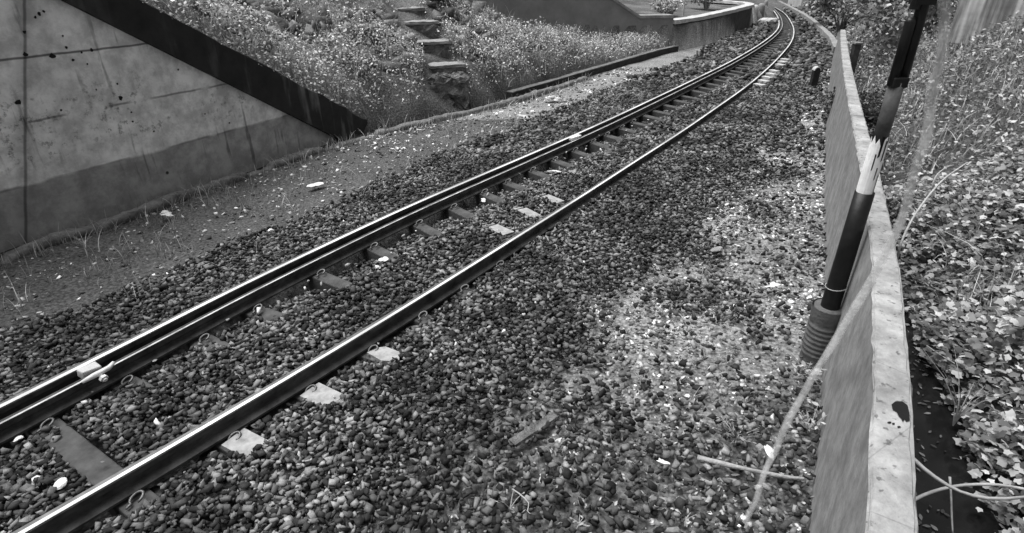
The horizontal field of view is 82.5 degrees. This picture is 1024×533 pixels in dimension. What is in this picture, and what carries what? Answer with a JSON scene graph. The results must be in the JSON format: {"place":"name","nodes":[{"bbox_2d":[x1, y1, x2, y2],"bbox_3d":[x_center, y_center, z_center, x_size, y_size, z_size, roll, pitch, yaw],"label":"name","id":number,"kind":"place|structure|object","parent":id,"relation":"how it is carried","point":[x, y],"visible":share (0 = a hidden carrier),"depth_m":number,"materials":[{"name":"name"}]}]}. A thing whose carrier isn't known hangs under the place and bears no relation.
{"place":"outdoors","nodes":[
{"label":"outdoors","id":0,"kind":"place"},
{"bbox_2d":[0,0,1023,532],"bbox_3d":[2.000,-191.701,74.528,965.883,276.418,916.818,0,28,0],"label":"ground","id":1,"kind":"structure","parent":0,"point":[692,38],"depth_m":4.74,"materials":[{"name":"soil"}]},
{"bbox_2d":[71,231,91,247],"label":"grass tuft","id":2,"kind":"object","parent":1,"relation":"on","point":[83,241],"visible":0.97,"depth_m":4.86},
{"bbox_2d":[23,416,177,532],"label":"sleeper","id":3,"kind":"object","parent":1,"relation":"on","point":[82,455],"visible":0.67,"depth_m":2.84,"materials":[{"name":"concrete"}]},
{"bbox_2d":[160,210,172,215],"bbox_3d":[-3.238,-0.493,5.467,0.096,0.038,0.145,-21,34,-35],"label":"plastic scrap","id":4,"kind":"object","parent":1,"relation":"on","point":[167,213],"visible":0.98,"depth_m":5.46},
{"bbox_2d":[164,213,178,237],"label":"grass tuft","id":5,"kind":"object","parent":1,"relation":"on","point":[173,229],"visible":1,"depth_m":5.02,"materials":[{"name":"plant"}]},
{"bbox_2d":[0,0,367,252],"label":"wing wall","id":6,"kind":"structure","parent":1,"relation":"on","point":[109,106],"depth_m":5.45,"materials":[{"name":"concrete"}]},
{"bbox_2d":[142,0,353,112],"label":"coping litter","id":7,"kind":"object","parent":6,"relation":"on","point":[204,32],"visible":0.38,"depth_m":6.32,"materials":[{"name":"grey plant"}]},
{"bbox_2d":[102,374,275,466],"bbox_3d":[-1.923,0.795,3.238,1.635,0.194,0.138,15,31,26],"label":"sleeper","id":8,"kind":"object","parent":1,"relation":"on","point":[245,441],"visible":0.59,"depth_m":2.94,"materials":[{"name":"concrete"}]},
{"bbox_2d":[183,333,341,414],"bbox_3d":[-1.665,0.611,3.599,1.693,0.195,0.140,16,32,28],"label":"sleeper","id":9,"kind":"object","parent":1,"relation":"on","point":[318,392],"visible":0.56,"depth_m":3.27,"materials":[{"name":"concrete"}]},
{"bbox_2d":[0,76,587,263],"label":"drain kerb","id":10,"kind":"structure","parent":1,"relation":"on","point":[103,224],"depth_m":6.07,"materials":[{"name":"concrete"}]},
{"bbox_2d":[306,182,323,186],"bbox_3d":[-2.090,-0.869,6.191,0.200,0.025,0.087,-15,41,-40],"label":"verge stone","id":11,"kind":"object","parent":1,"relation":"on","point":[315,184],"visible":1,"depth_m":6.18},
{"bbox_2d":[0,75,633,315],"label":"grass","id":12,"kind":"structure","parent":1,"relation":"on","point":[148,221],"depth_m":5.96,"materials":[{"name":"plant"}]},
{"bbox_2d":[236,304,404,370],"bbox_3d":[-1.432,0.439,3.918,1.736,0.195,0.140,14,31,25],"label":"sleeper","id":13,"kind":"object","parent":1,"relation":"on","point":[385,354],"visible":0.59,"depth_m":3.62,"materials":[{"name":"concrete"}]},
{"bbox_2d":[306,269,452,332],"bbox_3d":[-1.144,0.219,4.304,1.765,0.193,0.115,18,33,31],"label":"sleeper","id":14,"kind":"object","parent":1,"relation":"on","point":[329,281],"visible":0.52,"depth_m":4.39,"materials":[{"name":"concrete"}]},
{"bbox_2d":[0,11,779,419],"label":"running rail","id":15,"kind":"object","parent":1,"relation":"on","point":[24,399],"visible":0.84,"depth_m":4.24,"materials":[{"name":"metal"}]},
{"bbox_2d":[187,0,621,77],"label":"wildflowers","id":16,"kind":"object","parent":1,"relation":"on","point":[391,18],"visible":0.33,"depth_m":9.13,"materials":[{"name":"plant"}]},
{"bbox_2d":[148,0,669,113],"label":"grass","id":17,"kind":"structure","parent":1,"relation":"on","point":[456,41],"depth_m":9.03,"materials":[{"name":"plant"}]},
{"bbox_2d":[154,0,669,113],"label":"weeds","id":18,"kind":"object","parent":1,"relation":"on","point":[219,9],"visible":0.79,"depth_m":8.98,"materials":[{"name":"grey plant"}]},
{"bbox_2d":[342,233,490,304],"bbox_3d":[-0.856,0.017,4.699,1.802,0.195,0.114,22,35,36],"label":"sleeper","id":19,"kind":"object","parent":1,"relation":"on","point":[375,252],"visible":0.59,"depth_m":4.83,"materials":[{"name":"concrete"}]},
{"bbox_2d":[6,81,828,532],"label":"fallen leaves","id":20,"kind":"object","parent":1,"relation":"on","point":[658,349],"visible":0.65,"depth_m":3.47,"materials":[{"name":"grey plant"}]},
{"bbox_2d":[0,4,837,532],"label":"ballast","id":21,"kind":"structure","parent":1,"relation":"on","point":[620,210],"depth_m":3.65,"materials":[{"name":"gravel"}]},
{"bbox_2d":[13,435,22,441],"bbox_3d":[-2.447,0.854,2.890,0.037,0.016,0.046,-1,22,30],"label":"pebble","id":22,"kind":"object","parent":21,"relation":"on","point":[17,438],"visible":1,"depth_m":2.89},
{"bbox_2d":[53,477,67,489],"bbox_3d":[-2.048,0.984,2.645,0.059,0.021,0.061,-15,43,-15],"label":"pebble","id":23,"kind":"object","parent":21,"relation":"on","point":[60,483],"visible":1,"depth_m":2.64,"materials":[{"name":"stone"}]},
{"bbox_2d":[378,257,387,260],"bbox_3d":[-1.019,-0.060,4.638,0.083,0.012,0.074,4,37,17],"label":"paper scrap","id":24,"kind":"object","parent":21,"relation":"on","point":[383,259],"visible":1,"depth_m":4.63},
{"bbox_2d":[512,488,530,513],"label":"twig","id":25,"kind":"object","parent":21,"relation":"on","point":[524,498],"visible":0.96,"depth_m":2.56,"materials":[{"name":"grey plant"}]},
{"bbox_2d":[509,411,561,446],"bbox_3d":[0.130,0.818,2.977,0.358,0.019,0.054,-21,37,-38],"label":"plank","id":26,"kind":"object","parent":21,"relation":"on","point":[524,435],"visible":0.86,"depth_m":2.95,"materials":[{"name":"wood"}]},
{"bbox_2d":[656,458,669,463],"bbox_3d":[0.715,0.924,2.756,0.064,0.017,0.032,17,32,29],"label":"paper scrap","id":27,"kind":"object","parent":21,"relation":"on","point":[662,461],"visible":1,"depth_m":2.75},
{"bbox_2d":[710,246,722,251],"bbox_3d":[1.687,-0.146,4.817,0.094,0.037,0.089,8,40,41],"label":"flat stone","id":28,"kind":"object","parent":21,"relation":"on","point":[717,248],"visible":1,"depth_m":4.80,"materials":[{"name":"stone"}]},
{"bbox_2d":[764,445,773,459],"bbox_3d":[1.239,0.894,2.808,0.044,0.026,0.088,5,28,10],"label":"pebble","id":29,"kind":"object","parent":21,"relation":"on","point":[769,450],"visible":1,"depth_m":2.80,"materials":[{"name":"stone"}]},
{"bbox_2d":[23,119,823,532],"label":"stone chips","id":30,"kind":"object","parent":1,"relation":"on","point":[157,423],"visible":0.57,"depth_m":4.00,"materials":[{"name":"stone"}]},
{"bbox_2d":[394,6,470,109],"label":"stone steps","id":31,"kind":"structure","parent":1,"relation":"on","point":[444,81],"depth_m":9.55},
{"bbox_2d":[407,219,513,280],"bbox_3d":[-0.564,-0.191,5.089,0.117,0.194,1.834,-23,35,-37],"label":"sleeper","id":32,"kind":"object","parent":1,"relation":"on","point":[426,230],"visible":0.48,"depth_m":5.24,"materials":[{"name":"concrete"}]},
{"bbox_2d":[444,203,550,258],"bbox_3d":[-0.293,-0.371,5.441,0.129,0.194,1.836,-22,35,-35],"label":"sleeper","id":33,"kind":"object","parent":1,"relation":"on","point":[455,212],"visible":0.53,"depth_m":5.54,"materials":[{"name":"concrete"}]},
{"bbox_2d":[496,486,524,512],"bbox_3d":[0.001,1.027,2.526,0.082,0.100,0.133,19,33,32],"label":"seedling","id":34,"kind":"object","parent":1,"relation":"on","point":[510,507],"visible":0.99,"depth_m":2.53,"materials":[{"name":"grey plant"}]},
{"bbox_2d":[474,189,572,239],"bbox_3d":[-0.017,-0.558,5.789,0.124,0.194,1.836,-20,34,-34],"label":"sleeper","id":35,"kind":"object","parent":1,"relation":"on","point":[490,198],"visible":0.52,"depth_m":5.91,"materials":[{"name":"concrete"}]},
{"bbox_2d":[496,179,593,221],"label":"sleeper","id":36,"kind":"object","parent":1,"relation":"on","point":[506,185],"visible":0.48,"depth_m":6.25,"materials":[{"name":"concrete"}]},
{"bbox_2d":[545,95,561,100],"bbox_3d":[0.722,-2.926,10.126,0.259,0.081,0.244,23,37,32],"label":"verge stone","id":37,"kind":"object","parent":1,"relation":"on","point":[554,97],"visible":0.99,"depth_m":10.09,"materials":[{"name":"stone"}]},
{"bbox_2d":[522,167,605,194],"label":"sleeper","id":38,"kind":"object","parent":1,"relation":"on","point":[536,175],"visible":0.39,"depth_m":6.65,"materials":[{"name":"concrete"}]},
{"bbox_2d":[462,0,673,36],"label":"wing wall","id":39,"kind":"structure","parent":1,"relation":"on","point":[608,14],"depth_m":14.96,"materials":[{"name":"grey concrete"}]},
{"bbox_2d":[569,515,589,528],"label":"seedling","id":40,"kind":"object","parent":1,"relation":"on","point":[579,523],"visible":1,"depth_m":2.48,"materials":[{"name":"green plant"}]},
{"bbox_2d":[544,156,624,189],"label":"sleeper","id":41,"kind":"object","parent":1,"relation":"on","point":[554,164],"visible":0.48,"depth_m":7.02,"materials":[{"name":"concrete"}]},
{"bbox_2d":[506,45,678,98],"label":"raised kerb","id":42,"kind":"structure","parent":1,"relation":"on","point":[608,66],"depth_m":12.49,"materials":[{"name":"concrete"}]},
{"bbox_2d":[564,147,639,173],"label":"sleeper","id":43,"kind":"object","parent":1,"relation":"on","point":[574,153],"visible":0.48,"depth_m":7.39,"materials":[{"name":"concrete"}]},
{"bbox_2d":[582,139,650,166],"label":"sleeper","id":44,"kind":"object","parent":1,"relation":"on","point":[593,146],"visible":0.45,"depth_m":7.73,"materials":[{"name":"concrete"}]},
{"bbox_2d":[597,132,664,151],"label":"sleeper","id":45,"kind":"object","parent":1,"relation":"on","point":[609,138],"visible":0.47,"depth_m":8.02,"materials":[{"name":"concrete"}]},
{"bbox_2d":[612,125,693,150],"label":"sleeper","id":46,"kind":"object","parent":1,"relation":"on","point":[620,130],"visible":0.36,"depth_m":8.41,"materials":[{"name":"concrete"}]},
{"bbox_2d":[637,114,677,131],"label":"sleeper","id":47,"kind":"object","parent":1,"relation":"on","point":[645,117],"visible":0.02,"depth_m":9.05,"materials":[{"name":"concrete"}]},
{"bbox_2d":[646,110,670,117],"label":"sleeper","id":48,"kind":"object","parent":1,"relation":"on","point":[656,113],"depth_m":9.35,"materials":[{"name":"concrete"}]},
{"bbox_2d":[624,119,699,141],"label":"sleeper","id":49,"kind":"object","parent":1,"relation":"on","point":[636,125],"visible":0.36,"depth_m":8.69,"materials":[{"name":"concrete"}]},
{"bbox_2d":[648,0,688,14],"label":"shrub","id":50,"kind":"object","parent":1,"relation":"on","point":[668,6],"visible":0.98,"depth_m":17.58,"materials":[{"name":"grey plant"}]},
{"bbox_2d":[666,99,703,112],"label":"sleeper","id":51,"kind":"object","parent":1,"relation":"on","point":[674,102],"depth_m":10.11,"materials":[{"name":"concrete"}]},
{"bbox_2d":[656,104,715,117],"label":"sleeper","id":52,"kind":"object","parent":1,"relation":"on","point":[664,107],"visible":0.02,"depth_m":9.73,"materials":[{"name":"concrete"}]},
{"bbox_2d":[676,95,711,101],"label":"sleeper","id":53,"kind":"object","parent":1,"relation":"on","point":[682,97],"visible":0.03,"depth_m":10.39,"materials":[{"name":"concrete"}]},
{"bbox_2d":[685,90,705,96],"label":"sleeper","id":54,"kind":"object","parent":1,"relation":"on","point":[694,93],"visible":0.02,"depth_m":10.83,"materials":[{"name":"concrete"}]},
{"bbox_2d":[686,386,706,401],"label":"seedling","id":55,"kind":"object","parent":1,"relation":"on","point":[694,395],"visible":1,"depth_m":3.18,"materials":[{"name":"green plant"}]},
{"bbox_2d":[693,86,714,91],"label":"sleeper","id":56,"kind":"object","parent":1,"relation":"on","point":[702,89],"visible":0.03,"depth_m":11.09,"materials":[{"name":"concrete"}]},
{"bbox_2d":[688,0,722,9],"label":"shrub","id":57,"kind":"object","parent":1,"relation":"on","point":[706,3],"visible":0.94,"depth_m":20.58,"materials":[{"name":"grey plant"}]},
{"bbox_2d":[700,82,718,88],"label":"sleeper","id":58,"kind":"object","parent":1,"relation":"on","point":[708,85],"depth_m":11.49,"materials":[{"name":"concrete"}]},
{"bbox_2d":[673,0,753,31],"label":"curved wall","id":59,"kind":"structure","parent":1,"relation":"on","point":[740,15],"depth_m":19.75,"materials":[{"name":"concrete"}]},
{"bbox_2d":[708,416,760,446],"bbox_3d":[1.094,0.842,2.894,0.248,0.089,0.221,10,29,18],"label":"weed clump","id":60,"kind":"object","parent":1,"relation":"on","point":[734,436],"visible":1,"depth_m":2.91,"materials":[{"name":"grey plant"}]},
{"bbox_2d":[707,79,765,86],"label":"sleeper","id":61,"kind":"object","parent":1,"relation":"on","point":[713,81],"visible":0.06,"depth_m":11.76,"materials":[{"name":"concrete"}]},
{"bbox_2d":[714,76,770,83],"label":"sleeper","id":62,"kind":"object","parent":1,"relation":"on","point":[726,78],"visible":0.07,"depth_m":12.06,"materials":[{"name":"concrete"}]},
{"bbox_2d":[736,65,752,69],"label":"sleeper","id":63,"kind":"object","parent":1,"relation":"on","point":[742,66],"visible":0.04,"depth_m":13.39,"materials":[{"name":"concrete"}]},
{"bbox_2d":[720,72,773,80],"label":"sleeper","id":64,"kind":"object","parent":1,"relation":"on","point":[726,74],"visible":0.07,"depth_m":12.36,"materials":[{"name":"concrete"}]},
{"bbox_2d":[697,455,803,479],"bbox_3d":[1.097,0.939,2.699,0.463,0.042,0.039,9,29,17],"label":"dead branch","id":65,"kind":"object","parent":1,"relation":"on","point":[731,465],"visible":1,"depth_m":2.69,"materials":[{"name":"grey wood"}]},
{"bbox_2d":[727,70,775,76],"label":"sleeper","id":66,"kind":"object","parent":1,"relation":"on","point":[740,73],"visible":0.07,"depth_m":12.69,"materials":[{"name":"concrete"}]},
{"bbox_2d":[731,67,779,72],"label":"sleeper","id":67,"kind":"object","parent":1,"relation":"on","point":[769,71],"visible":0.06,"depth_m":12.78,"materials":[{"name":"concrete"}]},
{"bbox_2d":[755,5,758,15],"bbox_3d":[9.714,-10.103,23.383,0.309,0.700,0.325,0,28,0],"label":"bollard","id":68,"kind":"object","parent":1,"relation":"on","point":[756,7],"visible":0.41,"depth_m":23.21,"materials":[{"name":"concrete"}]},
{"bbox_2d":[749,167,770,173],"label":"seedling","id":69,"kind":"object","parent":1,"relation":"on","point":[757,171],"visible":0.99,"depth_m":6.51,"materials":[{"name":"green plant"}]},
{"bbox_2d":[756,443,763,450],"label":"pebble","id":70,"kind":"object","parent":1,"relation":"on","point":[759,447],"visible":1,"depth_m":2.83,"materials":[{"name":"stone"}]},
{"bbox_2d":[758,3,764,17],"bbox_3d":[10.164,-10.381,23.893,0.380,0.720,0.400,0,28,0],"label":"bollard","id":71,"kind":"object","parent":1,"relation":"on","point":[761,7],"visible":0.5,"depth_m":23.71,"materials":[{"name":"concrete"}]},
{"bbox_2d":[740,62,785,68],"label":"sleeper","id":72,"kind":"object","parent":1,"relation":"on","point":[751,64],"visible":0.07,"depth_m":13.73,"materials":[{"name":"concrete"}]},
{"bbox_2d":[745,59,787,63],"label":"sleeper","id":73,"kind":"object","parent":1,"relation":"on","point":[751,61],"visible":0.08,"depth_m":14.07,"materials":[{"name":"concrete"}]},
{"bbox_2d":[758,18,779,24],"bbox_3d":[9.979,-9.507,22.716,0.828,0.335,0.343,14,31,24],"label":"boulder","id":74,"kind":"object","parent":1,"relation":"on","point":[772,20],"visible":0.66,"depth_m":22.57,"materials":[{"name":"stone"}]},
{"bbox_2d":[749,57,790,60],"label":"sleeper","id":75,"kind":"object","parent":1,"relation":"on","point":[758,59],"visible":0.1,"depth_m":14.33,"materials":[{"name":"concrete"}]},
{"bbox_2d":[765,282,780,286],"bbox_3d":[1.903,0.134,4.256,0.097,0.029,0.131,3,11,39],"label":"card scrap","id":76,"kind":"object","parent":1,"relation":"on","point":[773,284],"visible":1,"depth_m":4.25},
{"bbox_2d":[767,45,797,50],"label":"sleeper","id":77,"kind":"object","parent":1,"relation":"on","point":[771,46],"visible":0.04,"depth_m":16.57,"materials":[{"name":"concrete"}]},
{"bbox_2d":[788,0,821,8],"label":"white hut","id":78,"kind":"object","parent":1,"relation":"on","point":[795,3],"depth_m":29.70,"materials":[{"name":"concrete"}]},
{"bbox_2d":[777,1,836,52],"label":"path kerb","id":79,"kind":"structure","parent":1,"relation":"on","point":[828,35],"depth_m":20.27,"materials":[{"name":"concrete"}]},
{"bbox_2d":[791,354,826,379],"bbox_3d":[1.681,0.595,3.331,0.205,0.120,0.146,13,30,24],"label":"fern","id":80,"kind":"object","parent":1,"relation":"on","point":[809,373],"visible":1,"depth_m":3.33,"materials":[{"name":"white plant"}]},
{"bbox_2d":[791,402,827,434],"bbox_3d":[1.487,0.776,2.937,0.179,0.165,0.147,0,28,0],"label":"leafy weed","id":81,"kind":"object","parent":1,"relation":"on","point":[807,426],"visible":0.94,"depth_m":2.92,"materials":[{"name":"grey plant"}]},
{"bbox_2d":[809,66,820,87],"bbox_3d":[5.785,-3.605,11.152,0.132,0.416,0.112,0,28,0],"label":"marker stone","id":82,"kind":"object","parent":1,"relation":"on","point":[815,74],"visible":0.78,"depth_m":11.10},
{"bbox_2d":[802,0,879,30],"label":"shrub","id":83,"kind":"object","parent":1,"relation":"on","point":[836,6],"visible":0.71,"depth_m":19.97,"materials":[{"name":"grey plant"}]},
{"bbox_2d":[823,81,886,138],"bbox_3d":[4.988,-2.024,8.540,0.941,1.372,0.679,23,35,37],"label":"shrub","id":84,"kind":"object","parent":1,"relation":"on","point":[868,103],"visible":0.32,"depth_m":8.24,"materials":[{"name":"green plant"}]},
{"bbox_2d":[850,42,862,74],"bbox_3d":[6.638,-3.875,11.439,0.140,0.982,0.140,0,28,0],"label":"short post","id":85,"kind":"object","parent":1,"relation":"on","point":[855,51],"visible":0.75,"depth_m":11.28,"materials":[{"name":"concrete"}]},
{"bbox_2d":[807,30,918,532],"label":"parapet wall","id":86,"kind":"structure","parent":1,"relation":"on","point":[864,480],"depth_m":2.41,"materials":[{"name":"concrete"}]},
{"bbox_2d":[915,458,1023,500],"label":"hose","id":87,"kind":"object","parent":86,"relation":"hanging from","point":[928,472],"visible":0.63,"depth_m":2.77,"materials":[{"name":"plastic"}]},
{"bbox_2d":[916,483,1023,500],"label":"hose","id":88,"kind":"object","parent":86,"relation":"attached to","point":[920,496],"visible":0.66,"depth_m":2.86,"materials":[{"name":"plastic"}]},
{"bbox_2d":[799,0,936,367],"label":"signal pole","id":89,"kind":"object","parent":1,"relation":"on","point":[823,318],"visible":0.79,"depth_m":3.10,"materials":[{"name":"metal"}]},
{"bbox_2d":[886,198,911,236],"bbox_3d":[4.029,-0.404,6.144,0.400,0.578,0.448,0,28,0],"label":"shrub","id":90,"kind":"object","parent":1,"relation":"on","point":[896,208],"visible":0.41,"depth_m":6.06,"materials":[{"name":"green plant"}]},
{"bbox_2d":[843,0,958,58],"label":"shrub","id":91,"kind":"object","parent":1,"relation":"on","point":[885,9],"visible":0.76,"depth_m":13.54,"materials":[{"name":"grey plant"}]},
{"bbox_2d":[905,0,956,19],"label":"shrub","id":92,"kind":"object","parent":1,"relation":"on","point":[948,4],"visible":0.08,"depth_m":17.73,"materials":[{"name":"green plant"}]},
{"bbox_2d":[844,2,1023,256],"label":"ground cover","id":93,"kind":"object","parent":1,"relation":"on","point":[851,27],"visible":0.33,"depth_m":8.73,"materials":[{"name":"grey plant"}]},
{"bbox_2d":[930,165,953,190],"bbox_3d":[4.533,-0.937,6.166,0.463,0.212,0.033,-20,34,-33],"label":"cane","id":94,"kind":"object","parent":93,"relation":"on","point":[937,174],"visible":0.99,"depth_m":6.07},
{"bbox_2d":[883,130,1023,532],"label":"creeper","id":95,"kind":"object","parent":1,"relation":"on","point":[1006,426],"visible":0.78,"depth_m":4.44,"materials":[{"name":"grey plant"}]},
{"bbox_2d":[897,162,966,258],"bbox_3d":[3.984,-0.534,5.563,1.404,0.661,0.050,-22,35,-36],"label":"cane","id":96,"kind":"object","parent":95,"relation":"in","point":[914,215],"visible":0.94,"depth_m":5.31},
{"bbox_2d":[926,345,954,363],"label":"branch","id":97,"kind":"object","parent":95,"relation":"on","point":[940,354],"visible":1,"depth_m":4.03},
{"bbox_2d":[945,0,1023,45],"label":"corrugated fence","id":98,"kind":"object","parent":1,"relation":"on","point":[971,17],"visible":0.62,"depth_m":10.65,"materials":[{"name":"grey metal"}]},
{"bbox_2d":[552,152,796,497],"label":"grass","id":99,"kind":"structure","parent":0,"point":[741,329],"depth_m":3.65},
{"bbox_2d":[672,508,697,526],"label":"seedling","id":100,"kind":"object","parent":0,"point":[685,520],"visible":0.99,"depth_m":2.50,"materials":[{"name":"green plant"}]},
{"bbox_2d":[848,12,1023,334],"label":"grass","id":101,"kind":"structure","parent":0,"point":[999,113],"depth_m":8.11,"materials":[{"name":"plant"}]},
{"bbox_2d":[904,312,1023,532],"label":"ditch water","id":102,"kind":"structure","parent":0,"point":[942,464],"depth_m":3.44,"materials":[{"name":"liquid"}]},
{"bbox_2d":[909,349,954,532],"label":"ditch leaves","id":103,"kind":"object","parent":102,"relation":"on","point":[925,460],"visible":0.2,"depth_m":3.58,"materials":[{"name":"grey plant"}]},
{"bbox_2d":[948,476,953,532],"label":"stake","id":104,"kind":"object","parent":102,"relation":"in","point":[951,505],"visible":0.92,"depth_m":2.96,"materials":[{"name":"wood"}]},
{"bbox_2d":[925,349,1013,425],"bbox_3d":[2.747,0.791,3.570,0.403,0.452,0.350,0,28,0],"label":"bare shrub","id":105,"kind":"object","parent":102,"relation":"in","point":[957,415],"visible":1,"depth_m":3.59,"materials":[{"name":"grey plant"}]},
{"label":"sleeper","id":106,"kind":"object","parent":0,"visible":0},
{"bbox_2d":[0,9,782,444],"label":"guard rail","id":107,"kind":"object","parent":106,"relation":"on","point":[18,423],"visible":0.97,"depth_m":4.16,"materials":[{"name":"metal"}]},
{"bbox_2d":[77,361,114,383],"bbox_3d":[-2.326,0.593,3.263,0.201,0.070,0.183,15,31,26],"label":"rail clamp","id":108,"kind":"object","parent":107,"relation":"attached to","point":[88,369],"visible":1,"depth_m":3.24,"materials":[{"name":"metal"}]},
{"bbox_2d":[569,134,580,140],"bbox_3d":[0.815,-1.665,7.551,0.069,0.052,0.230,18,33,31],"label":"rail clamp","id":109,"kind":"object","parent":107,"relation":"attached to","point":[574,137],"visible":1,"depth_m":7.51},
{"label":"sleeper","id":110,"kind":"object","parent":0,"visible":0},
{"bbox_2d":[12,7,794,532],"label":"running rail","id":111,"kind":"object","parent":110,"relation":"on","point":[92,503],"visible":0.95,"depth_m":3.26,"materials":[{"name":"metal"}]}
]}

